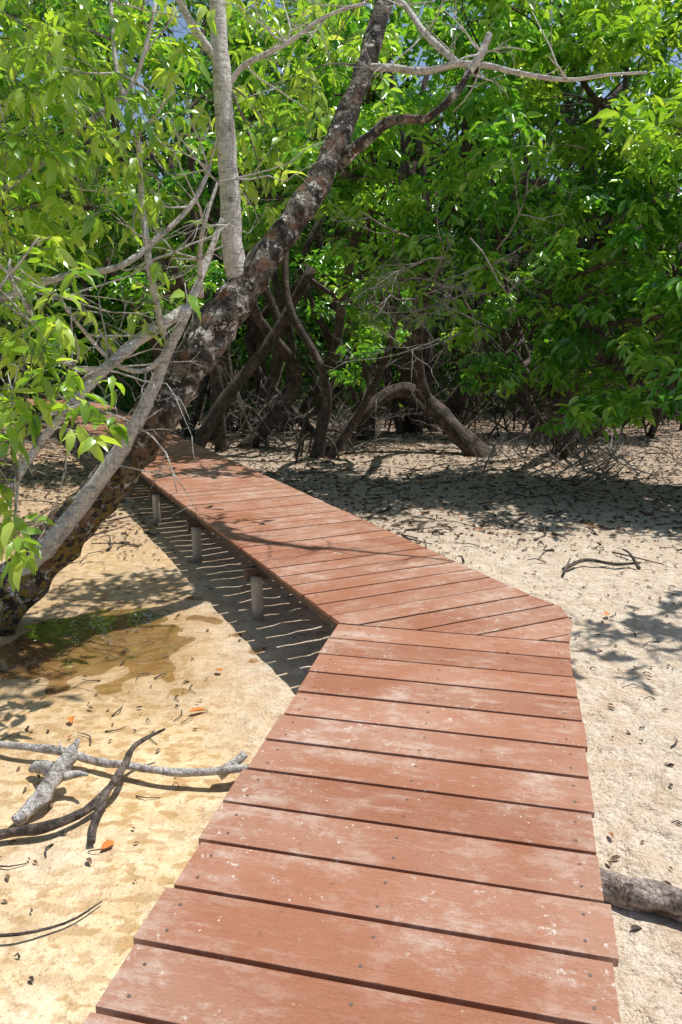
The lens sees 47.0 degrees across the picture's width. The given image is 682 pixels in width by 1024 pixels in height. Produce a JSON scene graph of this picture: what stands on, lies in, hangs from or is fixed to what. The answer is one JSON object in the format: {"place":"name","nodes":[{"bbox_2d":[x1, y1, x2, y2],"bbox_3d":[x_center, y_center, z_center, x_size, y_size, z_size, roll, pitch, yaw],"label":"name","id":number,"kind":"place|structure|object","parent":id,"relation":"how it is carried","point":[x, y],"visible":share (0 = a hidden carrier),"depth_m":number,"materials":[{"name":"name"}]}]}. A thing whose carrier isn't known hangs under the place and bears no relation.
{"place":"outdoors","nodes":[
{"label":"outdoors","id":0,"kind":"place"},
{"bbox_2d":[0,391,681,1023],"bbox_3d":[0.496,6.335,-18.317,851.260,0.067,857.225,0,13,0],"label":"sand ground","id":1,"kind":"structure","parent":0,"point":[246,693],"depth_m":4.97,"materials":[{"name":"beige sand"}]},
{"bbox_2d":[0,45,42,319],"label":"mangrove tree","id":2,"kind":"object","parent":1,"relation":"on","point":[3,89],"visible":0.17,"depth_m":10.50,"materials":[{"name":"green plant"}]},
{"bbox_2d":[11,737,88,826],"bbox_3d":[-1.318,1.205,3.603,0.314,0.242,0.442,-2,13,-10],"label":"driftwood stump","id":3,"kind":"object","parent":1,"relation":"on","point":[57,773],"visible":1,"depth_m":3.59,"materials":[{"name":"grey wood"}]},
{"bbox_2d":[0,728,165,844],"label":"crooked branch","id":4,"kind":"object","parent":1,"relation":"on","point":[96,804],"visible":1,"depth_m":3.38,"materials":[{"name":"wood"}]},
{"bbox_2d":[0,741,248,779],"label":"fallen branch","id":5,"kind":"object","parent":1,"relation":"on","point":[231,766],"visible":0.94,"depth_m":3.73,"materials":[{"name":"grey wood"}]},
{"bbox_2d":[0,0,386,432],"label":"mangrove tree","id":6,"kind":"object","parent":1,"relation":"on","point":[321,322],"visible":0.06,"depth_m":15.87,"materials":[{"name":"green plant"}]},
{"bbox_2d":[0,0,417,451],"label":"mangrove tree","id":7,"kind":"object","parent":1,"relation":"on","point":[217,414],"visible":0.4,"depth_m":12.35,"materials":[{"name":"green plant"}]},
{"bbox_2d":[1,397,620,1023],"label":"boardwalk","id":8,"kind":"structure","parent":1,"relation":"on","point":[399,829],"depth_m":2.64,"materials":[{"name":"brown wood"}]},
{"bbox_2d":[0,0,646,633],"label":"leaning tree","id":9,"kind":"object","parent":1,"relation":"on","point":[48,550],"visible":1,"depth_m":5.30,"materials":[{"name":"green plant"}]},
{"bbox_2d":[67,594,609,850],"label":"fallen orange leaves","id":10,"kind":"object","parent":1,"relation":"on","point":[107,844],"visible":1,"depth_m":4.33,"materials":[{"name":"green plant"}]},
{"bbox_2d":[0,0,681,440],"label":"distant trees","id":11,"kind":"object","parent":1,"relation":"on","point":[442,368],"visible":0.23,"depth_m":20.23,"materials":[{"name":"green plant"}]},
{"bbox_2d":[0,416,681,990],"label":"leaf litter","id":12,"kind":"object","parent":1,"relation":"on","point":[660,498],"visible":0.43,"depth_m":10.81,"materials":[{"name":"brown plant"}]},
{"bbox_2d":[0,429,681,958],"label":"scattered twigs","id":13,"kind":"object","parent":1,"relation":"on","point":[308,471],"visible":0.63,"depth_m":10.05,"materials":[{"name":"brown wood"}]},
{"bbox_2d":[173,0,604,462],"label":"mangrove tree","id":14,"kind":"object","parent":1,"relation":"on","point":[360,178],"visible":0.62,"depth_m":10.59,"materials":[{"name":"green plant"}]},
{"bbox_2d":[172,99,681,495],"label":"dead twigs","id":15,"kind":"object","parent":1,"relation":"on","point":[613,453],"visible":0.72,"depth_m":11.02,"materials":[{"name":"grey plant"}]},
{"bbox_2d":[328,0,681,434],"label":"mangrove tree","id":16,"kind":"object","parent":1,"relation":"on","point":[405,374],"visible":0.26,"depth_m":15.65,"materials":[{"name":"green plant"}]},
{"bbox_2d":[439,128,681,457],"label":"mangrove tree","id":17,"kind":"object","parent":1,"relation":"on","point":[650,293],"visible":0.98,"depth_m":10.10,"materials":[{"name":"green plant"}]},
{"bbox_2d":[470,0,681,442],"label":"mangrove tree","id":18,"kind":"object","parent":1,"relation":"on","point":[627,27],"visible":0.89,"depth_m":10.03,"materials":[{"name":"green plant"}]},
{"bbox_2d":[561,549,641,576],"bbox_3d":[2.322,0.447,7.116,0.859,0.150,0.286,-3,13,-14],"label":"fallen branch","id":19,"kind":"object","parent":1,"relation":"on","point":[576,562],"visible":1,"depth_m":7.14,"materials":[{"name":"grey wood"}]},
{"bbox_2d":[599,867,681,922],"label":"driftwood log","id":20,"kind":"object","parent":1,"relation":"on","point":[640,894],"visible":0.41,"depth_m":2.89,"materials":[{"name":"grey wood"}]},
{"bbox_2d":[0,0,681,240],"label":"sky","id":21,"kind":"structure","parent":0,"point":[175,34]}
]}

